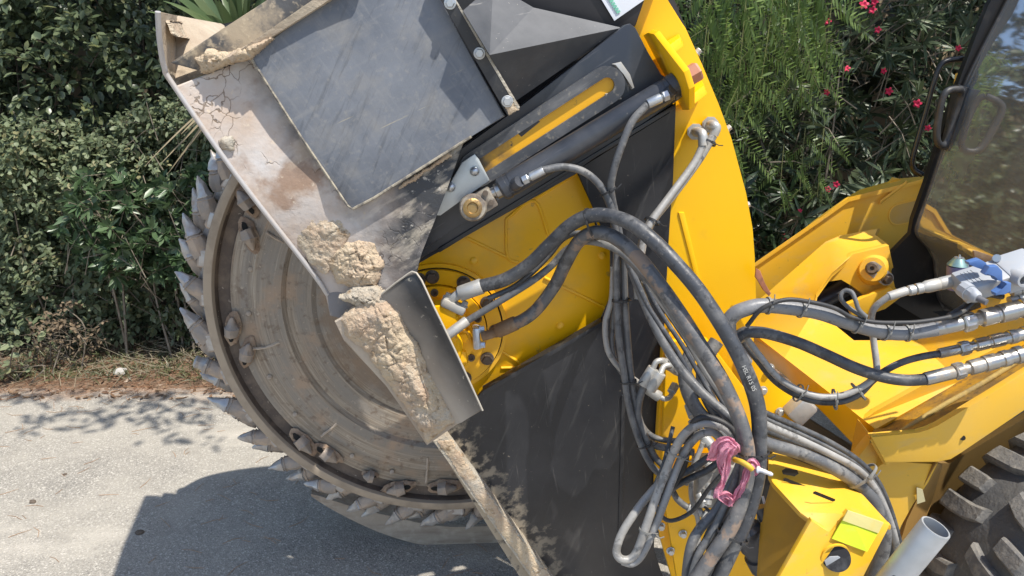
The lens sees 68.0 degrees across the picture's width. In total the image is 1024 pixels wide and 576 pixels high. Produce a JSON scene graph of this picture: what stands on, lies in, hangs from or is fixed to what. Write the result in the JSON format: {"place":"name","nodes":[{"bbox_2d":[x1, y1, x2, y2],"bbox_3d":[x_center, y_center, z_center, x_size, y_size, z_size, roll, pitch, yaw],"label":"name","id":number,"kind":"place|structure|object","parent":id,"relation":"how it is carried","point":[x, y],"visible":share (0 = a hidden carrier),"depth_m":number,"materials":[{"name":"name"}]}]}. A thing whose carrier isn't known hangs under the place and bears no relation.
{"place":"outdoors","nodes":[
{"label":"outdoors","id":0,"kind":"place"},
{"bbox_2d":[135,529,144,534],"bbox_3d":[-1.273,0.835,2.594,0.027,0.017,0.024,6,19,16],"label":"pebble","id":1,"kind":"object","parent":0,"point":[139,532],"visible":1,"depth_m":2.59,"materials":[{"name":"brown"}]},
{"bbox_2d":[0,223,791,388],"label":"soil bank","id":2,"kind":"structure","parent":0,"point":[10,380],"depth_m":3.90,"materials":[{"name":"brown soil"}]},
{"bbox_2d":[0,329,65,382],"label":"weed","id":3,"kind":"object","parent":2,"relation":"on","point":[18,343],"visible":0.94,"depth_m":3.72,"materials":[{"name":"green plant"}]},
{"bbox_2d":[25,296,118,372],"bbox_3d":[-2.236,0.232,3.841,0.442,0.425,0.322,0,18,0],"label":"dry shrub","id":4,"kind":"object","parent":2,"relation":"on","point":[56,327],"visible":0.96,"depth_m":3.79,"materials":[{"name":"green plant"}]},
{"bbox_2d":[0,109,174,342],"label":"scrambling shrub","id":5,"kind":"object","parent":2,"relation":"on","point":[37,206],"visible":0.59,"depth_m":3.77,"materials":[{"name":"green plant"}]},
{"bbox_2d":[0,241,176,356],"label":"scrambling shrub","id":6,"kind":"object","parent":2,"relation":"on","point":[10,313],"visible":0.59,"depth_m":3.97,"materials":[{"name":"green plant"}]},
{"bbox_2d":[0,316,204,391],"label":"dry stalks","id":7,"kind":"object","parent":2,"relation":"on","point":[140,370],"visible":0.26,"depth_m":3.89,"materials":[{"name":"brown"}]},
{"bbox_2d":[0,319,213,385],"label":"grass","id":8,"kind":"structure","parent":2,"relation":"on","point":[183,372],"depth_m":3.90,"materials":[{"name":"green plant"}]},
{"bbox_2d":[0,330,234,412],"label":"leaf litter","id":9,"kind":"object","parent":2,"relation":"on","point":[92,383],"visible":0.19,"depth_m":3.74,"materials":[{"name":"brown plant"}]},
{"bbox_2d":[113,368,126,375],"bbox_3d":[-1.969,0.419,3.808,0.067,0.043,0.059,9,20,27],"label":"stone","id":10,"kind":"object","parent":9,"relation":"on","point":[119,370],"visible":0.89,"depth_m":3.79,"materials":[{"name":"stone"}]},
{"bbox_2d":[0,0,256,306],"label":"hedge shrub","id":11,"kind":"object","parent":2,"relation":"on","point":[114,50],"visible":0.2,"depth_m":3.87,"materials":[{"name":"green plant"}]},
{"bbox_2d":[44,161,217,360],"bbox_3d":[-1.838,-0.119,3.838,0.894,1.057,0.561,0,18,0],"label":"rosette shrub","id":12,"kind":"object","parent":2,"relation":"on","point":[169,256],"visible":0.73,"depth_m":3.65,"materials":[{"name":"green plant"}]},
{"bbox_2d":[88,89,214,354],"bbox_3d":[-1.509,-0.358,3.998,1.299,1.415,0.698,0,18,0],"label":"scrambling shrub","id":13,"kind":"object","parent":2,"relation":"on","point":[140,126],"visible":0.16,"depth_m":3.75,"materials":[{"name":"green plant"}]},
{"bbox_2d":[144,261,201,353],"bbox_3d":[-1.430,0.041,4.125,1.038,0.757,0.676,0,18,0],"label":"scrambling shrub","id":14,"kind":"object","parent":2,"relation":"on","point":[172,312],"visible":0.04,"depth_m":3.96,"materials":[{"name":"green plant"}]},
{"bbox_2d":[185,149,217,201],"bbox_3d":[-1.340,-0.185,3.874,0.524,1.159,0.420,0,18,0],"label":"rosette shrub","id":15,"kind":"object","parent":2,"relation":"on","point":[197,169],"visible":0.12,"depth_m":3.64,"materials":[{"name":"green plant"}]},
{"bbox_2d":[144,0,265,172],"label":"yucca","id":16,"kind":"object","parent":2,"relation":"on","point":[220,12],"visible":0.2,"depth_m":3.25,"materials":[{"name":"green plant"}]},
{"bbox_2d":[675,0,841,248],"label":"oleander","id":17,"kind":"object","parent":2,"relation":"on","point":[754,134],"visible":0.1,"depth_m":3.98,"materials":[{"name":"green plant"}]},
{"bbox_2d":[737,146,832,261],"bbox_3d":[1.081,-0.174,3.895,0.952,1.129,0.609,-4,18,-11],"label":"oleander","id":18,"kind":"object","parent":2,"relation":"on","point":[774,236],"visible":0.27,"depth_m":3.73,"materials":[{"name":"green plant"}]},
{"bbox_2d":[738,0,986,257],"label":"oleander","id":19,"kind":"object","parent":2,"relation":"on","point":[887,54],"visible":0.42,"depth_m":3.92,"materials":[{"name":"green plant"}]},
{"bbox_2d":[0,388,851,575],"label":"road","id":20,"kind":"structure","parent":0,"point":[83,523],"depth_m":2.75,"materials":[{"name":"grey asphalt"}]},
{"bbox_2d":[0,386,485,575],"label":"fallen needles","id":21,"kind":"object","parent":20,"relation":"on","point":[169,501],"visible":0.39,"depth_m":2.81,"materials":[{"name":"brown"}]},
{"bbox_2d":[155,0,851,575],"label":"wheel saw","id":22,"kind":"object","parent":20,"relation":"on","point":[371,162],"visible":0.94,"depth_m":1.74,"materials":[{"name":"metal"}]},
{"bbox_2d":[487,230,645,300],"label":"hydraulic hose","id":23,"kind":"object","parent":22,"relation":"attached to","point":[495,295],"visible":0.58,"depth_m":1.66,"materials":[{"name":"grey rubber"}]},
{"bbox_2d":[446,240,739,575],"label":"hydraulic hose","id":24,"kind":"object","parent":22,"relation":"attached to","point":[459,326],"visible":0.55,"depth_m":1.55,"materials":[{"name":"grey rubber"}]},
{"bbox_2d":[521,163,688,485],"bbox_3d":[0.214,0.096,1.663,0.390,0.738,0.043,1,18,4],"label":"hydraulic hose","id":25,"kind":"object","parent":22,"relation":"attached to","point":[595,180],"visible":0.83,"depth_m":1.65,"materials":[{"name":"grey rubber"}]},
{"bbox_2d":[600,184,621,195],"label":"cable tie","id":26,"kind":"object","parent":25,"relation":"attached to","point":[610,191],"visible":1,"depth_m":1.55,"materials":[{"name":"grey"}]},
{"bbox_2d":[620,378,642,384],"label":"cable tie","id":27,"kind":"object","parent":25,"relation":"attached to","point":[632,383],"visible":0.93,"depth_m":1.69,"materials":[{"name":"grey"}]},
{"bbox_2d":[637,440,657,449],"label":"cable tie","id":28,"kind":"object","parent":25,"relation":"attached to","point":[648,446],"visible":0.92,"depth_m":1.73,"materials":[{"name":"grey"}]},
{"bbox_2d":[448,207,766,575],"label":"hydraulic hose","id":29,"kind":"object","parent":22,"relation":"attached to","point":[661,248],"visible":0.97,"depth_m":1.45,"materials":[{"name":"rubber"}]},
{"bbox_2d":[582,208,596,240],"bbox_3d":[0.158,-0.128,1.538,0.051,0.068,0.025,-14,23,-36],"label":"cable tie","id":30,"kind":"object","parent":29,"relation":"attached to","point":[587,224],"visible":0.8,"depth_m":1.53,"materials":[{"name":"grey"}]},
{"bbox_2d":[716,527,753,548],"bbox_3d":[0.429,0.482,1.470,0.066,0.032,0.055,0,18,0],"label":"cable tie","id":31,"kind":"object","parent":29,"relation":"attached to","point":[742,544],"visible":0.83,"depth_m":1.45,"materials":[{"name":"grey"}]},
{"bbox_2d":[738,450,775,458],"bbox_3d":[0.463,0.313,1.444,0.064,0.014,0.050,0,18,0],"label":"cable tie","id":32,"kind":"object","parent":29,"relation":"attached to","point":[762,456],"visible":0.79,"depth_m":1.43,"materials":[{"name":"grey"}]},
{"bbox_2d":[609,306,620,374],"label":"hydraulic hose","id":33,"kind":"object","parent":22,"relation":"attached to","point":[612,339],"visible":0.39,"depth_m":1.70,"materials":[{"name":"grey rubber"}]},
{"bbox_2d":[481,225,755,575],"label":"hydraulic hose","id":34,"kind":"object","parent":22,"relation":"attached to","point":[633,252],"visible":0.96,"depth_m":1.46,"materials":[{"name":"black rubber"}]},
{"bbox_2d":[706,436,760,506],"bbox_3d":[0.417,0.347,1.440,0.104,0.152,0.041,8,20,24],"label":"rag","id":35,"kind":"object","parent":34,"relation":"attached to","point":[723,450],"visible":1,"depth_m":1.43,"materials":[{"name":"pink fabric"}]},
{"bbox_2d":[732,457,753,471],"bbox_3d":[0.432,0.328,1.422,0.018,0.019,0.046,-13,22,-35],"label":"wire end","id":36,"kind":"object","parent":35,"relation":"attached to","point":[747,465],"visible":1,"depth_m":1.41,"materials":[{"name":"yellow plastic"}]},
{"bbox_2d":[756,466,772,475],"bbox_3d":[0.467,0.339,1.407,0.033,0.020,0.014,0,18,0],"label":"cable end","id":37,"kind":"object","parent":35,"relation":"attached to","point":[759,469],"visible":1,"depth_m":1.40,"materials":[{"name":"white plastic"}]},
{"bbox_2d":[607,90,669,466],"bbox_3d":[0.280,0.013,1.643,0.168,0.855,0.050,0,18,0],"label":"hydraulic hose","id":38,"kind":"object","parent":22,"relation":"attached to","point":[648,103],"visible":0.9,"depth_m":1.64,"materials":[{"name":"grey rubber"}]},
{"bbox_2d":[612,297,635,303],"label":"cable tie","id":39,"kind":"object","parent":38,"relation":"attached to","point":[623,301],"visible":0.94,"depth_m":1.64,"materials":[{"name":"grey"}]},
{"bbox_2d":[602,266,678,401],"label":"hydraulic hose","id":40,"kind":"object","parent":22,"relation":"attached to","point":[657,395],"visible":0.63,"depth_m":1.71,"materials":[{"name":"rubber"}]},
{"bbox_2d":[634,357,694,455],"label":"hydraulic hose","id":41,"kind":"object","parent":22,"relation":"attached to","point":[652,377],"visible":0.81,"depth_m":1.69,"materials":[{"name":"grey rubber"}]},
{"bbox_2d":[645,425,685,443],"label":"hydraulic hose","id":42,"kind":"object","parent":22,"relation":"attached to","point":[652,436],"visible":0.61,"depth_m":1.76,"materials":[{"name":"grey rubber"}]},
{"bbox_2d":[621,428,723,567],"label":"hydraulic hose","id":43,"kind":"object","parent":22,"relation":"attached to","point":[693,440],"visible":0.91,"depth_m":1.60,"materials":[{"name":"grey rubber"}]},
{"bbox_2d":[667,448,693,461],"bbox_3d":[0.353,0.346,1.585,0.056,0.018,0.031,6,19,17],"label":"cable tie","id":44,"kind":"object","parent":43,"relation":"attached to","point":[680,457],"visible":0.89,"depth_m":1.57,"materials":[{"name":"grey"}]},
{"bbox_2d":[638,124,707,252],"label":"hydraulic hose","id":45,"kind":"object","parent":22,"relation":"attached to","point":[698,132],"visible":0.73,"depth_m":1.64,"materials":[{"name":"rubber"}]},
{"bbox_2d":[612,420,735,563],"bbox_3d":[0.346,0.419,1.616,0.259,0.348,0.104,0,18,0],"label":"hydraulic hose","id":46,"kind":"object","parent":22,"relation":"attached to","point":[653,493],"visible":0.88,"depth_m":1.60,"materials":[{"name":"grey rubber"}]},
{"bbox_2d":[639,525,663,538],"bbox_3d":[0.296,0.518,1.615,0.052,0.015,0.036,0,18,0],"label":"cable tie","id":47,"kind":"object","parent":46,"relation":"attached to","point":[652,534],"visible":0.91,"depth_m":1.60,"materials":[{"name":"grey"}]},
{"bbox_2d":[646,414,735,507],"bbox_3d":[0.380,0.373,1.587,0.192,0.264,0.045,12,22,33],"label":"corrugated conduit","id":48,"kind":"object","parent":46,"relation":"attached to","point":[709,417],"visible":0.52,"depth_m":1.53,"materials":[{"name":"grey plastic"}]},
{"bbox_2d":[681,465,734,575],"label":"hydraulic hose","id":49,"kind":"object","parent":48,"relation":"attached to","point":[704,523],"visible":0.48,"depth_m":1.51,"materials":[{"name":"grey rubber"}]},
{"bbox_2d":[665,313,725,575],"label":"hydraulic hose","id":50,"kind":"object","parent":46,"relation":"attached to","point":[720,401],"visible":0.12,"depth_m":1.58,"materials":[{"name":"grey rubber"}]},
{"bbox_2d":[627,267,722,536],"bbox_3d":[0.361,0.281,1.605,0.127,0.629,0.282,-9,20,-25],"label":"hydraulic hose","id":51,"kind":"object","parent":22,"relation":"attached to","point":[657,320],"visible":0.48,"depth_m":1.59,"materials":[{"name":"rubber"}]},
{"bbox_2d":[633,117,720,298],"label":"hydraulic hose","id":52,"kind":"object","parent":22,"relation":"attached to","point":[711,126],"visible":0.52,"depth_m":1.66,"materials":[{"name":"rubber"}]},
{"bbox_2d":[644,216,666,226],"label":"cable tie","id":53,"kind":"object","parent":52,"relation":"attached to","point":[653,219],"visible":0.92,"depth_m":1.61,"materials":[{"name":"grey"}]},
{"bbox_2d":[706,139,722,146],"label":"cable tie","id":54,"kind":"object","parent":52,"relation":"attached to","point":[713,143],"visible":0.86,"depth_m":1.64,"materials":[{"name":"grey"}]},
{"bbox_2d":[624,260,732,424],"bbox_3d":[0.365,0.170,1.579,0.083,0.464,0.339,-14,23,-36],"label":"hydraulic hose","id":55,"kind":"object","parent":22,"relation":"attached to","point":[700,391],"visible":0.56,"depth_m":1.58,"materials":[{"name":"grey rubber"}]},
{"bbox_2d":[646,284,722,399],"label":"hydraulic hose","id":56,"kind":"object","parent":22,"relation":"attached to","point":[706,374],"visible":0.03,"depth_m":1.52,"materials":[{"name":"grey"}]},
{"bbox_2d":[662,454,709,492],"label":"hydraulic hose","id":57,"kind":"object","parent":22,"relation":"attached to","point":[696,465],"visible":0.47,"depth_m":1.64,"materials":[{"name":"rubber"}]},
{"bbox_2d":[653,426,720,522],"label":"hydraulic hose","id":58,"kind":"object","parent":22,"relation":"attached to","point":[711,485],"visible":0.58,"depth_m":1.69,"materials":[{"name":"rubber"}]},
{"bbox_2d":[671,491,707,518],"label":"hydraulic hose","id":59,"kind":"object","parent":22,"relation":"attached to","point":[679,501],"visible":0.77,"depth_m":1.77,"materials":[{"name":"grey rubber"}]},
{"bbox_2d":[671,460,717,494],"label":"hydraulic hose","id":60,"kind":"object","parent":22,"relation":"attached to","point":[710,468],"visible":0.66,"depth_m":1.64,"materials":[{"name":"rubber"}]},
{"bbox_2d":[688,442,704,547],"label":"hydraulic hose","id":61,"kind":"object","parent":22,"relation":"attached to","point":[691,484],"visible":0.48,"depth_m":1.71,"materials":[{"name":"grey rubber"}]},
{"bbox_2d":[678,346,726,435],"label":"hydraulic hose","id":62,"kind":"object","parent":22,"relation":"attached to","point":[694,405],"visible":0.34,"depth_m":1.70,"materials":[{"name":"grey rubber"}]},
{"bbox_2d":[696,337,724,419],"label":"hydraulic hose","id":63,"kind":"object","parent":22,"relation":"attached to","point":[715,345],"visible":0.17,"depth_m":1.70,"materials":[{"name":"grey rubber"}]},
{"bbox_2d":[755,268,770,295],"bbox_3d":[0.603,-0.014,1.822,0.043,0.072,0.008,0,18,0],"label":"rusty strip","id":64,"kind":"object","parent":22,"relation":"hanging from","point":[760,279],"visible":1,"depth_m":1.82,"materials":[{"name":"metal"}]},
{"bbox_2d":[741,0,1023,575],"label":"compact loader","id":65,"kind":"object","parent":20,"relation":"on","point":[948,455],"visible":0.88,"depth_m":2.03,"materials":[{"name":"yellow paint"}]},
{"bbox_2d":[643,283,730,549],"bbox_3d":[0.376,0.282,1.604,0.122,0.630,0.281,-9,20,-25],"label":"hydraulic hose","id":66,"kind":"object","parent":65,"relation":"attached to","point":[680,343],"visible":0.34,"depth_m":1.58,"materials":[{"name":"rubber"}]},
{"bbox_2d":[767,435,891,575],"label":"hydraulic hose","id":67,"kind":"object","parent":65,"relation":"attached to","point":[844,474],"visible":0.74,"depth_m":1.61,"materials":[{"name":"grey rubber"}]},
{"bbox_2d":[847,463,880,488],"bbox_3d":[0.750,0.403,1.621,0.058,0.057,0.044,0,18,0],"label":"cable tie","id":68,"kind":"object","parent":67,"relation":"attached to","point":[871,476],"visible":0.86,"depth_m":1.61,"materials":[{"name":"grey"}]},
{"bbox_2d":[767,417,891,514],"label":"hydraulic hose","id":69,"kind":"object","parent":65,"relation":"attached to","point":[805,435],"visible":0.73,"depth_m":1.59,"materials":[{"name":"grey rubber"}]},
{"bbox_2d":[767,429,893,556],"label":"hydraulic hose","id":70,"kind":"object","parent":65,"relation":"attached to","point":[774,434],"visible":0.06,"depth_m":1.62,"materials":[{"name":"rubber"}]},
{"bbox_2d":[767,421,899,550],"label":"hydraulic hose","id":71,"kind":"object","parent":65,"relation":"attached to","point":[856,468],"visible":0.66,"depth_m":1.60,"materials":[{"name":"grey rubber"}]},
{"bbox_2d":[766,410,901,543],"bbox_3d":[0.715,0.481,1.656,0.451,0.537,0.052,-4,19,-13],"label":"hydraulic hose","id":72,"kind":"object","parent":65,"relation":"attached to","point":[839,447],"visible":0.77,"depth_m":1.60,"materials":[{"name":"rubber"}]},
{"bbox_2d":[724,298,1023,362],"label":"hydraulic hose","id":73,"kind":"object","parent":65,"relation":"attached to","point":[967,321],"visible":0.78,"depth_m":1.53,"materials":[{"name":"grey rubber"}]},
{"bbox_2d":[765,294,775,314],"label":"cable tie","id":74,"kind":"object","parent":73,"relation":"attached to","point":[771,307],"visible":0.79,"depth_m":1.51,"materials":[{"name":"grey"}]},
{"bbox_2d":[796,298,809,317],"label":"cable tie","id":75,"kind":"object","parent":73,"relation":"attached to","point":[805,309],"visible":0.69,"depth_m":1.51,"materials":[{"name":"grey"}]},
{"bbox_2d":[851,318,866,333],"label":"cable tie","id":76,"kind":"object","parent":73,"relation":"attached to","point":[861,325],"visible":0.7,"depth_m":1.52,"materials":[{"name":"grey"}]},
{"bbox_2d":[745,297,988,327],"bbox_3d":[0.731,0.045,1.525,0.524,0.066,0.057,-2,18,-7],"label":"corrugated conduit","id":77,"kind":"object","parent":73,"relation":"attached to","point":[967,307],"visible":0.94,"depth_m":1.51,"materials":[{"name":"grey plastic"}]},
{"bbox_2d":[838,288,867,318],"bbox_3d":[0.682,0.031,1.517,0.060,0.057,0.018,13,22,35],"label":"corrugated conduit","id":78,"kind":"object","parent":77,"relation":"attached to","point":[858,311],"visible":1,"depth_m":1.51,"materials":[{"name":"grey"}]},
{"bbox_2d":[880,321,895,340],"bbox_3d":[0.758,0.085,1.539,0.010,0.050,0.044,-1,18,-5],"label":"cable tie","id":79,"kind":"object","parent":73,"relation":"attached to","point":[890,332],"visible":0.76,"depth_m":1.53,"materials":[{"name":"grey"}]},
{"bbox_2d":[902,324,914,341],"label":"cable tie","id":80,"kind":"object","parent":73,"relation":"attached to","point":[911,333],"visible":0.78,"depth_m":1.53,"materials":[{"name":"grey"}]},
{"bbox_2d":[736,326,1023,385],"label":"hydraulic hose","id":81,"kind":"object","parent":65,"relation":"attached to","point":[1011,356],"visible":0.95,"depth_m":1.58,"materials":[{"name":"rubber"}]},
{"bbox_2d":[741,326,1023,405],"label":"hydraulic hose","id":82,"kind":"object","parent":65,"relation":"attached to","point":[992,341],"visible":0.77,"depth_m":1.61,"materials":[{"name":"rubber"}]},
{"bbox_2d":[831,389,838,409],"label":"cable tie","id":83,"kind":"object","parent":82,"relation":"attached to","point":[836,400],"visible":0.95,"depth_m":1.62,"materials":[{"name":"grey"}]},
{"bbox_2d":[850,383,866,400],"bbox_3d":[0.743,0.220,1.624,0.037,0.046,0.050,0,18,0],"label":"cable tie","id":84,"kind":"object","parent":82,"relation":"attached to","point":[860,392],"visible":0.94,"depth_m":1.61,"materials":[{"name":"grey"}]},
{"bbox_2d":[875,516,949,575],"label":"metal pipe","id":85,"kind":"object","parent":65,"relation":"attached to","point":[921,545],"visible":1,"depth_m":1.45,"materials":[{"name":"grey"}]},
{"bbox_2d":[946,254,968,290],"bbox_3d":[0.992,-0.035,1.686,0.052,0.081,0.044,0,18,0],"label":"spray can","id":86,"kind":"object","parent":65,"relation":"on","point":[956,263],"visible":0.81,"depth_m":1.67,"materials":[{"name":"silver metal"}]},
{"bbox_2d":[946,248,1023,314],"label":"connector box","id":87,"kind":"object","parent":65,"relation":"attached to","point":[996,279],"visible":0.93,"depth_m":1.52,"materials":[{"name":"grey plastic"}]},
{"bbox_2d":[744,275,953,399],"bbox_3d":[0.703,0.104,1.602,0.426,0.271,0.059,0,18,0],"label":"hydraulic hose","id":88,"kind":"object","parent":87,"relation":"attached to","point":[937,284],"visible":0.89,"depth_m":1.61,"materials":[{"name":"rubber"}]},
{"bbox_2d":[792,384,808,401],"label":"cable tie","id":89,"kind":"object","parent":88,"relation":"attached to","point":[801,395],"visible":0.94,"depth_m":1.62,"materials":[{"name":"grey"}]},
{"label":"ground","id":90,"kind":"structure","parent":0,"visible":0},
{"bbox_2d":[1,0,980,214],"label":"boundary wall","id":91,"kind":"structure","parent":90,"relation":"on","point":[77,91],"depth_m":6.43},
{"bbox_2d":[0,0,984,250],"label":"thicket","id":92,"kind":"object","parent":90,"relation":"on","point":[868,88],"visible":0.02,"depth_m":5.17,"materials":[{"name":"green plant"}]},
{"bbox_2d":[675,0,872,220],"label":"pepper tree","id":93,"kind":"object","parent":90,"relation":"on","point":[721,52],"visible":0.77,"depth_m":3.07,"materials":[{"name":"green plant"}]}
]}

